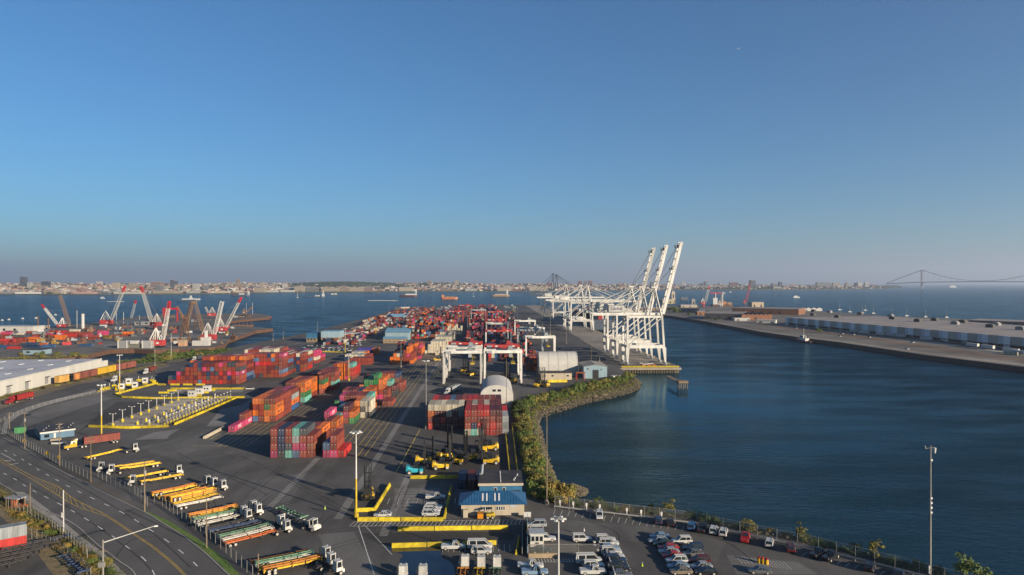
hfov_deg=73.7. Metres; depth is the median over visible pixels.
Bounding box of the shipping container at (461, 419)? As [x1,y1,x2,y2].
[458,414,464,422]
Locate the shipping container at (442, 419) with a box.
[440,417,445,422]
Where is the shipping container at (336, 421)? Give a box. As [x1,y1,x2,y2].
[331,415,342,427]
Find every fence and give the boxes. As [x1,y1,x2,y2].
[0,425,89,476]
[8,499,86,547]
[28,527,90,574]
[106,474,146,503]
[154,494,252,574]
[528,543,578,555]
[557,496,971,574]
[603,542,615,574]
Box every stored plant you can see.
[62,341,71,344]
[77,335,86,343]
[103,335,111,338]
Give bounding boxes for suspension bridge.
[886,270,1023,288]
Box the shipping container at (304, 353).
[300,351,307,356]
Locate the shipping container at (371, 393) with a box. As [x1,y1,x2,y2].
[366,391,374,396]
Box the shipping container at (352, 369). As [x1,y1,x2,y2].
[349,366,356,371]
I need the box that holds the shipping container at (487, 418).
[484,416,489,421]
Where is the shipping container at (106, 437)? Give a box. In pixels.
[82,432,119,443]
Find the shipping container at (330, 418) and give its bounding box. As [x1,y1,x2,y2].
[325,415,336,426]
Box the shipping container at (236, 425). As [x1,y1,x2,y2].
[228,420,244,431]
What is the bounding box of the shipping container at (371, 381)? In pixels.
[369,377,373,384]
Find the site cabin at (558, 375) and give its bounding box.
[540,371,571,379]
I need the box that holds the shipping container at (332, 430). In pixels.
[330,422,342,433]
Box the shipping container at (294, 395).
[291,391,298,399]
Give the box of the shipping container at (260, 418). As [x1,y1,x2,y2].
[258,416,263,421]
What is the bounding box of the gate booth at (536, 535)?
[528,528,544,546]
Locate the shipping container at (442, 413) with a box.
[440,411,445,416]
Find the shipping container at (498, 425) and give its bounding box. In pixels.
[496,422,501,428]
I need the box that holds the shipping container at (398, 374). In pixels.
[395,371,401,377]
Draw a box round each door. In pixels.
[6,385,11,393]
[25,381,28,388]
[229,426,233,431]
[240,414,244,419]
[253,398,257,403]
[259,398,263,403]
[259,416,263,421]
[270,398,274,403]
[270,404,274,409]
[270,410,274,415]
[270,416,274,421]
[271,429,276,435]
[271,436,276,442]
[271,443,276,450]
[271,450,276,457]
[278,428,283,435]
[278,436,283,442]
[278,443,283,449]
[278,450,283,457]
[285,428,290,435]
[285,436,290,442]
[285,450,290,457]
[286,443,291,449]
[293,428,298,435]
[293,436,298,442]
[293,443,298,449]
[293,450,298,457]
[300,428,305,435]
[300,436,305,442]
[300,443,305,449]
[300,450,305,457]
[307,435,312,442]
[307,443,312,449]
[307,450,312,456]
[323,443,328,449]
[323,450,328,457]
[331,421,335,427]
[331,435,336,442]
[331,443,336,449]
[331,450,336,456]
[338,450,343,456]
[345,395,349,400]
[349,412,353,417]
[349,418,353,423]
[360,406,364,411]
[360,412,364,417]
[366,406,370,411]
[366,412,370,417]
[428,405,432,410]
[428,411,432,416]
[428,417,432,422]
[428,423,432,428]
[434,417,438,422]
[441,405,445,410]
[441,411,445,416]
[441,417,445,422]
[441,423,445,428]
[447,405,451,410]
[447,411,451,416]
[447,417,451,422]
[453,405,457,410]
[453,411,457,416]
[453,417,457,422]
[453,423,457,428]
[458,480,464,488]
[459,405,463,410]
[459,411,463,416]
[459,417,463,422]
[459,423,463,428]
[465,410,469,415]
[465,416,469,422]
[465,423,469,428]
[468,480,474,488]
[472,410,476,415]
[472,416,476,422]
[472,423,476,428]
[472,429,476,434]
[478,410,482,415]
[484,410,488,415]
[484,422,488,428]
[490,410,495,415]
[490,416,495,421]
[490,422,495,428]
[490,429,495,434]
[497,410,501,415]
[497,416,501,421]
[497,422,501,428]
[497,429,501,434]
[503,422,507,428]
[593,370,598,378]
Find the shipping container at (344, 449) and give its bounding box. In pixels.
[337,442,350,456]
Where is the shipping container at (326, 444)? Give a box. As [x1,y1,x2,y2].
[323,437,329,449]
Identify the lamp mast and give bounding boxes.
[97,384,105,433]
[116,355,120,393]
[350,430,361,517]
[422,360,429,428]
[506,358,506,404]
[544,409,548,504]
[551,516,565,574]
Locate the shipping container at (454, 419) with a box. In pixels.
[452,417,457,422]
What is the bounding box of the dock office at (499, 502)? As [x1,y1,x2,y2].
[458,490,526,517]
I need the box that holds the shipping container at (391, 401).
[387,397,395,405]
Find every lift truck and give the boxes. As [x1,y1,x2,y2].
[357,461,378,500]
[406,437,427,474]
[415,429,436,464]
[431,433,453,470]
[433,346,442,360]
[436,424,458,458]
[451,430,472,465]
[460,356,466,372]
[464,359,475,375]
[468,426,484,460]
[475,419,491,452]
[478,430,499,464]
[481,419,498,450]
[501,361,505,376]
[507,364,516,382]
[533,367,543,387]
[538,367,550,387]
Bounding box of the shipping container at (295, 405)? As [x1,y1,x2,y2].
[292,401,298,409]
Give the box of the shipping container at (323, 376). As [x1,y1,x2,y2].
[319,372,327,379]
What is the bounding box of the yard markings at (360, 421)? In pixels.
[196,353,538,471]
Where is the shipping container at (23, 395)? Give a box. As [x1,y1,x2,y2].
[13,392,33,399]
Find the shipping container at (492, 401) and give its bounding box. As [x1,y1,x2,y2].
[490,399,495,404]
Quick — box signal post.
[61,490,63,531]
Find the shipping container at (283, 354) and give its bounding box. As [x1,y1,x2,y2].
[279,352,287,357]
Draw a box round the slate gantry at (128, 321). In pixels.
[113,320,144,331]
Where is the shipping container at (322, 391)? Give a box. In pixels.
[319,386,327,393]
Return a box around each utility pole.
[21,412,25,447]
[30,483,30,512]
[56,423,62,465]
[87,436,94,481]
[141,462,148,510]
[201,499,210,547]
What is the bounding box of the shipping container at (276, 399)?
[270,394,283,403]
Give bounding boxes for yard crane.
[440,305,453,312]
[443,346,481,385]
[445,342,481,379]
[447,309,463,323]
[448,338,482,372]
[469,311,485,327]
[471,308,485,318]
[484,340,519,376]
[484,345,521,384]
[485,327,511,348]
[486,317,506,336]
[486,320,508,339]
[487,309,502,324]
[503,304,515,317]
[504,305,517,319]
[514,318,535,339]
[517,326,543,350]
[519,324,544,348]
[525,332,555,355]
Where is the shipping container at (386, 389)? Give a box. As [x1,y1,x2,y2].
[383,386,390,393]
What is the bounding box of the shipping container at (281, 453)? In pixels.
[278,450,284,457]
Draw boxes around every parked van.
[467,538,491,548]
[575,552,601,564]
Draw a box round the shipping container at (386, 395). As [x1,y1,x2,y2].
[383,392,390,398]
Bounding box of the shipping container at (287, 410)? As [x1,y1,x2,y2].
[284,406,291,415]
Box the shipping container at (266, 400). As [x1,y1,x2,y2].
[264,394,276,403]
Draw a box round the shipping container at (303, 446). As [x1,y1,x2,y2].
[300,443,306,449]
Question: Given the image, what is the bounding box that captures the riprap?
[530,377,946,574]
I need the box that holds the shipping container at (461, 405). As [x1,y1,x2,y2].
[458,400,464,410]
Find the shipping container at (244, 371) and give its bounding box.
[236,369,246,374]
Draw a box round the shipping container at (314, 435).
[307,428,321,442]
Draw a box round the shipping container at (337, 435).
[330,428,343,442]
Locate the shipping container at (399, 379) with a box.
[395,375,401,381]
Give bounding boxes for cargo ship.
[231,291,249,295]
[399,291,416,296]
[491,290,508,295]
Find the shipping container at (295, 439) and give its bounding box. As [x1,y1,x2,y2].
[292,435,299,442]
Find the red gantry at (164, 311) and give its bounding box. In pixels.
[163,308,178,320]
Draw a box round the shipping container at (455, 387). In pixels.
[449,384,460,390]
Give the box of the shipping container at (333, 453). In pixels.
[330,443,343,456]
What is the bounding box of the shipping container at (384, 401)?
[382,397,389,405]
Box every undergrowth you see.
[0,354,87,359]
[0,486,126,574]
[1,363,165,396]
[115,348,235,363]
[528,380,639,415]
[580,501,950,574]
[582,505,938,574]
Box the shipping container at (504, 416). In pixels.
[502,410,507,421]
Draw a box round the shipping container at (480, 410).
[477,404,483,415]
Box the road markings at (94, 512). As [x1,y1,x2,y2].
[0,459,185,574]
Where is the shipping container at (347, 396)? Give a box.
[345,391,354,400]
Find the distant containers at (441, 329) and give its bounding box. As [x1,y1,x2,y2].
[0,304,537,427]
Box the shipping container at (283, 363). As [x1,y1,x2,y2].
[279,360,287,365]
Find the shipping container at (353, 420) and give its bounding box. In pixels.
[349,413,359,423]
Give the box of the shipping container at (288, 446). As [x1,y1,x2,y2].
[285,443,291,449]
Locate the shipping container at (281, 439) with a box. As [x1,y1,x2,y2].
[278,436,284,442]
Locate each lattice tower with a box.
[179,316,190,341]
[184,301,203,332]
[184,302,196,326]
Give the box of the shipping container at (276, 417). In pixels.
[270,411,283,421]
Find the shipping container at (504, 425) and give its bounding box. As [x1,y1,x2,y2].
[502,422,507,428]
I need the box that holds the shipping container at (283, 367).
[279,364,287,369]
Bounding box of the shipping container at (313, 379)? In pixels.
[308,376,316,383]
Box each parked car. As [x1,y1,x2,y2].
[373,510,391,516]
[421,508,439,516]
[422,505,440,511]
[425,502,442,508]
[471,545,491,554]
[526,518,546,527]
[531,545,551,552]
[544,532,555,541]
[572,532,591,542]
[582,559,604,567]
[595,533,615,541]
[596,509,602,519]
[598,537,618,544]
[599,543,619,548]
[600,545,621,553]
[603,550,624,556]
[604,553,626,561]
[606,559,628,565]
[607,562,630,570]
[609,568,631,574]
[648,535,667,543]
[649,531,669,537]
[653,538,673,546]
[655,515,662,524]
[658,542,678,548]
[658,546,679,553]
[661,550,681,557]
[665,554,687,562]
[666,518,674,526]
[666,560,689,568]
[669,565,692,574]
[671,535,692,543]
[682,542,703,550]
[682,548,703,556]
[687,521,695,530]
[688,554,710,562]
[689,560,712,568]
[694,566,717,574]
[709,525,718,534]
[718,527,727,536]
[747,565,771,574]
[765,537,773,547]
[785,542,795,552]
[863,560,874,572]
[893,568,903,574]
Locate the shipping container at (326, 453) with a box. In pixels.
[323,450,329,457]
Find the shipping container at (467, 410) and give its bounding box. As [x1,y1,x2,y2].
[465,405,471,415]
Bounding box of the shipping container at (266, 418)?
[264,416,269,421]
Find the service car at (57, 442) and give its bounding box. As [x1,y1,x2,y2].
[51,440,65,443]
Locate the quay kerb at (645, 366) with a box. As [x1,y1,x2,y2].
[621,366,678,367]
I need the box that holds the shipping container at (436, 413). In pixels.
[434,411,439,416]
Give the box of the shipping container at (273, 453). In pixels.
[270,450,277,457]
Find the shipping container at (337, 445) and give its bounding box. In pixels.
[330,436,343,449]
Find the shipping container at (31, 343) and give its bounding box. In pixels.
[25,342,38,344]
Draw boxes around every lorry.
[4,396,32,404]
[63,438,119,449]
[111,375,128,381]
[143,368,155,374]
[444,387,460,394]
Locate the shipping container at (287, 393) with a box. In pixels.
[279,390,291,398]
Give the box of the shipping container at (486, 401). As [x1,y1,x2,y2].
[484,399,489,403]
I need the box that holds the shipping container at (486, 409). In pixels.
[484,404,489,415]
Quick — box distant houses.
[0,282,885,293]
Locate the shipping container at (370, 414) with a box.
[366,408,374,417]
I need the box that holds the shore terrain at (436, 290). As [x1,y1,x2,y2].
[0,284,897,294]
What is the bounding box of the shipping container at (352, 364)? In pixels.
[349,361,356,367]
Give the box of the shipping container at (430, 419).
[428,417,433,422]
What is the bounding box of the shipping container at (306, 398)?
[301,394,310,401]
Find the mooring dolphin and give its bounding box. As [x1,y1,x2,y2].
[666,376,687,388]
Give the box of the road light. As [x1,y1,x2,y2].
[98,525,157,574]
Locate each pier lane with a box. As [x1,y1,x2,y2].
[740,321,1021,354]
[770,322,1023,350]
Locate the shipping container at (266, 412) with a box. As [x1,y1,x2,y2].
[264,410,269,415]
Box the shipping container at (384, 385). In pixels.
[379,381,386,388]
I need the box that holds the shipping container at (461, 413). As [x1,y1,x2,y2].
[458,408,464,416]
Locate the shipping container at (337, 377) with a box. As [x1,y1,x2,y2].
[331,374,339,380]
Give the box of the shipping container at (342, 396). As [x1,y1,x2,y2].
[340,391,349,400]
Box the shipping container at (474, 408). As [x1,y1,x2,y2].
[471,404,477,415]
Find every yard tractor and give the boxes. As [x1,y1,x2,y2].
[96,461,108,472]
[107,464,124,474]
[124,443,138,452]
[128,474,145,486]
[166,464,182,475]
[195,475,210,487]
[201,476,217,487]
[213,479,227,492]
[230,505,247,519]
[232,508,253,522]
[239,499,256,512]
[252,502,263,515]
[269,514,284,529]
[271,518,292,535]
[301,517,320,531]
[309,545,330,564]
[314,551,335,571]
[320,558,344,574]
[396,563,407,574]
[416,563,427,574]
[458,553,468,574]
[474,554,485,574]
[490,554,500,574]
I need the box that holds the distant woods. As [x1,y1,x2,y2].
[3,281,902,293]
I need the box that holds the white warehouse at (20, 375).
[0,358,107,396]
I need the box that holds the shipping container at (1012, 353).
[1005,351,1019,354]
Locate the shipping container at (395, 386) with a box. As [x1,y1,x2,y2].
[392,383,398,389]
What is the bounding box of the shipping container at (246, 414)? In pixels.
[239,409,252,419]
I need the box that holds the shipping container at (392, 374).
[390,371,396,377]
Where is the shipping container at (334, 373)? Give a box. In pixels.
[331,370,339,376]
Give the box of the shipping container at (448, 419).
[446,417,451,422]
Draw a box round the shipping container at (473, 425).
[471,422,476,428]
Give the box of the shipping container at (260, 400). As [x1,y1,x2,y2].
[258,394,271,403]
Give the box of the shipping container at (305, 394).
[301,389,310,396]
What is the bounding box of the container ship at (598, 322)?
[572,302,611,329]
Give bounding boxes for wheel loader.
[478,507,494,518]
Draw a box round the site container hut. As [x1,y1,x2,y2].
[14,426,25,433]
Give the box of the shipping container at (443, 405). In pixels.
[440,400,447,410]
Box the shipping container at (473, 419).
[471,416,476,422]
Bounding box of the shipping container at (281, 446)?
[278,443,284,449]
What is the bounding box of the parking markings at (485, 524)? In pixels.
[1,453,891,574]
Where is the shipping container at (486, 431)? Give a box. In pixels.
[484,429,489,434]
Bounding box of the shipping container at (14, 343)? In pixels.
[9,342,21,344]
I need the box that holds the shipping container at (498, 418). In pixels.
[496,416,501,421]
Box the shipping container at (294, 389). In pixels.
[287,386,298,393]
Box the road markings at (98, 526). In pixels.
[4,450,196,574]
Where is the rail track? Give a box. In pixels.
[2,337,302,405]
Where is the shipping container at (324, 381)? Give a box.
[319,377,327,383]
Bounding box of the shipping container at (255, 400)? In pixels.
[253,394,265,403]
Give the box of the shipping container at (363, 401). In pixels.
[360,397,368,405]
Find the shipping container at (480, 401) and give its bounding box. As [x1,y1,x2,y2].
[478,399,483,404]
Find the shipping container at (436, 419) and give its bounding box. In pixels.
[434,417,439,422]
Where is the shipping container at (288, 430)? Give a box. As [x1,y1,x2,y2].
[285,422,299,435]
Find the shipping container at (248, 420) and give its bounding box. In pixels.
[245,416,252,425]
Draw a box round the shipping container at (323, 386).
[319,382,327,388]
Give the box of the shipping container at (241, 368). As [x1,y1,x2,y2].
[235,365,246,370]
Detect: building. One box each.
[0,291,20,293]
[0,325,44,332]
[15,292,42,293]
[20,276,27,286]
[22,348,52,354]
[41,281,50,287]
[43,290,59,293]
[73,292,97,293]
[81,289,94,291]
[112,283,119,287]
[114,292,142,293]
[134,320,156,324]
[151,282,161,286]
[152,290,180,293]
[155,285,162,290]
[170,279,174,288]
[170,337,189,341]
[192,284,199,289]
[214,291,229,292]
[254,288,265,291]
[279,290,294,291]
[294,286,304,291]
[305,287,318,291]
[306,331,320,341]
[321,288,338,290]
[321,330,343,342]
[339,288,349,290]
[344,332,358,336]
[350,288,363,290]
[364,287,372,290]
[383,336,407,342]
[385,328,411,339]
[387,314,406,319]
[399,287,412,290]
[465,288,476,290]
[497,287,510,290]
[529,286,547,290]
[628,307,658,310]
[658,291,675,303]
[678,305,696,306]
[679,308,705,312]
[690,299,699,304]
[695,311,704,314]
[704,311,744,319]
[729,282,737,286]
[732,307,804,314]
[732,318,749,320]
[733,312,771,319]
[748,302,763,306]
[749,280,755,286]
[757,319,776,322]
[785,307,821,310]
[815,282,830,286]
[969,319,1023,324]
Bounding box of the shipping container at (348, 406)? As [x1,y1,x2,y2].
[343,401,353,411]
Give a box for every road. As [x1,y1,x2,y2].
[0,340,305,428]
[0,438,226,574]
[758,323,1023,361]
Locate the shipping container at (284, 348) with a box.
[280,346,287,350]
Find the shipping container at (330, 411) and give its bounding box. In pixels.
[324,406,336,417]
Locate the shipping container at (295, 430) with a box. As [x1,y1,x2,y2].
[292,422,306,435]
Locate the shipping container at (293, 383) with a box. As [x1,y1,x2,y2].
[291,379,300,385]
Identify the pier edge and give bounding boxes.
[704,320,1023,365]
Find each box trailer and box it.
[859,330,869,333]
[886,333,895,335]
[920,336,932,339]
[966,343,978,346]
[981,344,994,348]
[1002,348,1019,351]
[1011,350,1023,354]
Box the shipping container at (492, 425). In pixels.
[490,422,495,428]
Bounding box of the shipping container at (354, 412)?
[349,407,359,417]
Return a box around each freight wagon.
[54,374,68,383]
[68,374,73,381]
[70,372,79,380]
[80,369,97,378]
[94,365,115,374]
[113,361,135,370]
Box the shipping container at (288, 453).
[285,450,291,457]
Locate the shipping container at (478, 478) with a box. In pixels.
[477,469,484,488]
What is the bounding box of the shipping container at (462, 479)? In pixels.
[458,469,466,488]
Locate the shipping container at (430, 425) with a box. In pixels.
[428,423,433,428]
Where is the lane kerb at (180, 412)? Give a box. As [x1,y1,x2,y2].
[105,399,224,425]
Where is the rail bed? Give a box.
[0,364,168,408]
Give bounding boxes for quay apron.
[526,305,668,364]
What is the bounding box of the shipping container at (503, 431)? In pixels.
[502,429,507,434]
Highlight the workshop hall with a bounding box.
[478,464,522,491]
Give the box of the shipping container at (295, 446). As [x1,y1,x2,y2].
[292,443,299,449]
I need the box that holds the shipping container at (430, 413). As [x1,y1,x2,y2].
[428,411,433,416]
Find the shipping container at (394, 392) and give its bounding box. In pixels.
[392,388,398,394]
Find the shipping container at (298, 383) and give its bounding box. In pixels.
[296,379,305,386]
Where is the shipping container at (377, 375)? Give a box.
[374,372,381,379]
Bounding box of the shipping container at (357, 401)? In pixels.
[354,396,364,405]
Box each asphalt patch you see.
[20,394,112,425]
[78,402,167,431]
[139,431,265,462]
[241,473,306,505]
[318,532,379,574]
[359,532,513,544]
[390,327,459,408]
[394,488,439,516]
[405,444,510,473]
[553,520,725,561]
[727,555,816,573]
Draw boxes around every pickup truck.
[425,492,444,499]
[441,540,465,550]
[517,558,543,567]
[521,564,547,574]
[579,564,606,574]
[697,522,707,532]
[740,531,749,542]
[809,546,826,558]
[821,549,839,561]
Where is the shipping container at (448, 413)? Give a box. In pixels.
[446,411,451,416]
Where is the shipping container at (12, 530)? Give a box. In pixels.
[0,521,26,539]
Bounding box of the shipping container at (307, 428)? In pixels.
[299,421,314,435]
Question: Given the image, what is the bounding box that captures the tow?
[303,291,324,296]
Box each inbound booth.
[118,383,124,390]
[126,378,131,385]
[132,381,138,387]
[142,377,147,383]
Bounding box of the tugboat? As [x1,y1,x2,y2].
[796,335,815,342]
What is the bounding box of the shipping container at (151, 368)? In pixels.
[147,366,156,370]
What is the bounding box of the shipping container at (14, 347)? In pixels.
[7,346,21,348]
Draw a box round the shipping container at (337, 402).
[334,397,339,405]
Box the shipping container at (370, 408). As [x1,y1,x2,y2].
[366,403,374,411]
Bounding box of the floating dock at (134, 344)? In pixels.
[117,340,153,347]
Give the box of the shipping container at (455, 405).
[452,400,458,410]
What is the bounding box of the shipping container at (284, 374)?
[279,371,287,376]
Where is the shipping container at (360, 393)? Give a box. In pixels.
[356,391,364,398]
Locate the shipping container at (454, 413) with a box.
[452,411,457,416]
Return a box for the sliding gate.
[522,514,527,555]
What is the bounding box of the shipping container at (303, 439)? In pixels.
[300,430,312,442]
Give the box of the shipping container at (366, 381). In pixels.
[364,377,371,384]
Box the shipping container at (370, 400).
[366,396,374,405]
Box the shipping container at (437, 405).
[434,400,441,410]
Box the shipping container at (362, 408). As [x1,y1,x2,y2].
[360,406,365,411]
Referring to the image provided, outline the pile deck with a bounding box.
[620,364,680,372]
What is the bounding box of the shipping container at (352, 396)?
[350,391,359,400]
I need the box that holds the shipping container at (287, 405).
[284,401,290,409]
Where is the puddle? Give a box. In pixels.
[385,547,454,574]
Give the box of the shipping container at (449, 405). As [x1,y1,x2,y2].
[446,400,452,410]
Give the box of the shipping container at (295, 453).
[292,450,299,457]
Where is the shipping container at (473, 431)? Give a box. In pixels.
[471,429,476,434]
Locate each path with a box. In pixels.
[1,389,96,434]
[16,492,125,574]
[57,466,139,508]
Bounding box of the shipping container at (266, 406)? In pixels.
[264,404,269,409]
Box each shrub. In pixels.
[14,511,26,516]
[42,529,51,534]
[43,524,51,528]
[50,529,63,534]
[68,546,77,551]
[76,545,88,552]
[87,557,99,564]
[104,557,114,563]
[104,568,116,574]
[141,353,151,358]
[164,353,174,359]
[197,349,209,353]
[512,421,524,427]
[514,400,525,406]
[515,417,525,423]
[516,432,526,438]
[517,446,528,454]
[519,449,533,455]
[520,413,529,418]
[522,461,540,469]
[522,467,533,474]
[523,398,532,405]
[524,394,535,400]
[525,470,538,480]
[525,480,540,489]
[525,485,539,494]
[527,434,535,437]
[528,442,539,446]
[528,448,539,454]
[530,453,543,459]
[531,473,547,480]
[531,489,541,498]
[535,457,547,465]
[537,487,552,498]
[539,391,548,399]
[540,479,557,489]
[547,488,564,502]
[553,480,566,491]
[559,483,578,496]
[559,489,574,503]
[568,496,579,503]
[570,382,581,388]
[585,502,595,508]
[592,498,611,509]
[609,504,621,510]
[617,504,630,511]
[632,505,646,513]
[646,503,655,511]
[683,510,697,517]
[697,511,711,521]
[711,516,719,520]
[736,523,748,530]
[764,527,775,532]
[795,531,810,541]
[809,537,827,547]
[824,541,835,547]
[881,554,903,568]
[899,560,909,569]
[911,559,927,571]
[932,565,945,574]
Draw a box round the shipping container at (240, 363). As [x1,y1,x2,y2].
[235,361,246,366]
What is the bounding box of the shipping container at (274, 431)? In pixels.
[270,422,285,435]
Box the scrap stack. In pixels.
[10,503,27,507]
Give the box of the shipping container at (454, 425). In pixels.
[452,423,457,428]
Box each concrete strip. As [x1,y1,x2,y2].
[136,429,178,439]
[169,387,246,392]
[206,399,252,426]
[226,358,343,425]
[264,458,319,509]
[334,353,442,518]
[379,472,411,535]
[500,312,525,376]
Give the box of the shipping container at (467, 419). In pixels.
[465,416,470,422]
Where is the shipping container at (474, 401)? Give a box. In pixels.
[472,399,477,404]
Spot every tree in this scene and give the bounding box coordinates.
[593,496,602,506]
[655,498,676,513]
[740,518,754,531]
[795,522,807,539]
[847,542,862,553]
[867,539,885,558]
[952,552,992,574]
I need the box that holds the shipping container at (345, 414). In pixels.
[343,407,353,417]
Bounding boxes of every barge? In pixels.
[178,340,187,345]
[232,321,253,326]
[365,300,397,300]
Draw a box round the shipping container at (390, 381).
[387,378,394,385]
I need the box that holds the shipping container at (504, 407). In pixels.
[502,405,507,410]
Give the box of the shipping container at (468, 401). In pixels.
[466,399,471,404]
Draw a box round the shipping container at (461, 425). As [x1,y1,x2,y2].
[458,420,464,428]
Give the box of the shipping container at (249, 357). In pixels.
[243,354,253,359]
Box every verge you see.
[0,362,166,400]
[136,351,220,364]
[143,510,239,574]
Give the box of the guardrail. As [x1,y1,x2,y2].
[554,505,922,574]
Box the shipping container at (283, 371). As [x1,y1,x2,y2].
[279,367,287,373]
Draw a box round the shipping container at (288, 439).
[285,436,291,442]
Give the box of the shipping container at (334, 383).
[331,378,339,385]
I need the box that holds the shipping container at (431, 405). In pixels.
[428,400,435,410]
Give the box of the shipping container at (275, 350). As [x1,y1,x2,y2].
[270,348,278,351]
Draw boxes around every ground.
[0,305,935,574]
[0,313,272,359]
[0,489,110,574]
[651,305,1023,371]
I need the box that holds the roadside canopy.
[4,494,26,507]
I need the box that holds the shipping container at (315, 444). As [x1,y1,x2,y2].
[307,436,321,449]
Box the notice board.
[524,512,530,517]
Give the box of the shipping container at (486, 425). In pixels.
[484,422,489,428]
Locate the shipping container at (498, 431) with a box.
[496,429,501,434]
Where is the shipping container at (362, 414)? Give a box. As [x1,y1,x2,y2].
[360,412,365,417]
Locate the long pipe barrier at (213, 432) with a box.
[203,426,224,438]
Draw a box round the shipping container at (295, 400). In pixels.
[291,396,298,405]
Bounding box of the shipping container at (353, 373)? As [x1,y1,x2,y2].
[349,370,356,375]
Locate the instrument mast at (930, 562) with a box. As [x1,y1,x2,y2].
[925,445,935,574]
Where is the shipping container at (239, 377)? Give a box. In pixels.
[236,373,246,379]
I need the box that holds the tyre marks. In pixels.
[11,442,757,572]
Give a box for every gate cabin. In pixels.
[188,390,196,396]
[194,387,203,393]
[203,385,211,391]
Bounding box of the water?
[0,284,1023,574]
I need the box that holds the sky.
[0,0,1023,283]
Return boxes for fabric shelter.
[480,375,512,403]
[537,351,577,375]
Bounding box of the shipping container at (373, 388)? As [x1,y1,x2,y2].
[368,386,376,391]
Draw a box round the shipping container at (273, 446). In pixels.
[270,443,277,450]
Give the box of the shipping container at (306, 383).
[300,379,310,386]
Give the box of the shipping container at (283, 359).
[279,356,287,361]
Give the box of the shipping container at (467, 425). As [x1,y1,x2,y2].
[465,423,470,428]
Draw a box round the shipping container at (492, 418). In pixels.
[490,416,495,421]
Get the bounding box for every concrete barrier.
[88,425,100,427]
[102,425,114,427]
[115,426,128,428]
[128,426,141,428]
[142,425,154,427]
[156,425,168,427]
[357,507,373,511]
[357,517,378,520]
[374,500,379,510]
[379,517,399,520]
[392,542,425,547]
[398,526,433,530]
[401,517,421,520]
[410,475,427,478]
[422,517,442,520]
[427,541,460,546]
[428,475,445,478]
[435,525,470,530]
[446,475,458,478]
[462,540,495,545]
[472,525,507,529]
[515,535,519,554]
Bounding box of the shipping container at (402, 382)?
[399,379,405,386]
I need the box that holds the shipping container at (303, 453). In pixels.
[300,450,306,457]
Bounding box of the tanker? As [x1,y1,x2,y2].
[441,295,457,298]
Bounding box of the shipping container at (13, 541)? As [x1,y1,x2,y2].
[0,535,26,549]
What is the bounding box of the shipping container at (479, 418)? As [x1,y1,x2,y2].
[477,415,483,422]
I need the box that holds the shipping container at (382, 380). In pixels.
[379,377,386,384]
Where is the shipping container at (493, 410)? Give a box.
[490,404,495,415]
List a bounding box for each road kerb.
[0,437,229,574]
[0,483,135,574]
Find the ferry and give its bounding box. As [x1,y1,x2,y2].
[177,296,199,300]
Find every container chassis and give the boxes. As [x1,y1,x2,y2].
[0,540,55,557]
[0,544,45,557]
[0,550,34,562]
[0,555,28,567]
[1,533,65,552]
[1,544,50,557]
[1,549,39,561]
[6,538,60,556]
[58,553,89,574]
[84,449,121,459]
[115,460,154,468]
[118,461,160,470]
[124,469,168,479]
[139,473,183,483]
[150,482,196,495]
[150,484,196,497]
[156,486,199,500]
[162,486,208,499]
[168,486,215,500]
[168,489,215,501]
[168,490,215,501]
[171,492,219,504]
[174,495,223,509]
[187,503,237,516]
[187,505,237,517]
[189,508,234,519]
[191,508,239,522]
[191,510,239,522]
[196,513,243,528]
[204,515,256,528]
[207,518,260,535]
[212,521,264,538]
[216,521,270,537]
[217,525,269,539]
[219,525,274,540]
[222,528,277,547]
[249,548,308,567]
[254,548,313,565]
[254,552,313,570]
[259,553,317,573]
[261,553,322,572]
[261,555,322,574]
[275,505,307,518]
[283,511,308,523]
[458,567,468,574]
[474,567,484,574]
[490,567,500,574]
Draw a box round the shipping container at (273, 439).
[270,436,277,442]
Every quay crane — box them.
[529,273,575,313]
[531,274,590,315]
[537,285,604,320]
[546,285,625,327]
[550,285,635,331]
[576,247,655,353]
[583,245,667,358]
[591,242,682,364]
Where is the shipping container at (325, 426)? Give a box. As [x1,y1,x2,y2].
[316,421,329,434]
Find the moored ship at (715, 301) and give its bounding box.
[710,293,732,305]
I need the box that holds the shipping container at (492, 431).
[490,429,495,434]
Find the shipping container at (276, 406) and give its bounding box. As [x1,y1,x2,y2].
[270,400,283,409]
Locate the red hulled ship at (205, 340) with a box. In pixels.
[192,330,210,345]
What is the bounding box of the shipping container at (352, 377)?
[349,373,356,379]
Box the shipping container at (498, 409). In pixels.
[496,404,501,415]
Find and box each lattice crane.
[41,304,66,327]
[58,295,70,326]
[100,286,125,325]
[130,300,136,317]
[140,286,161,328]
[149,301,170,347]
[201,301,223,339]
[205,307,215,317]
[215,297,241,333]
[241,307,252,315]
[700,286,709,306]
[718,292,723,306]
[743,281,750,304]
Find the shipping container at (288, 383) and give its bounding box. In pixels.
[286,379,295,385]

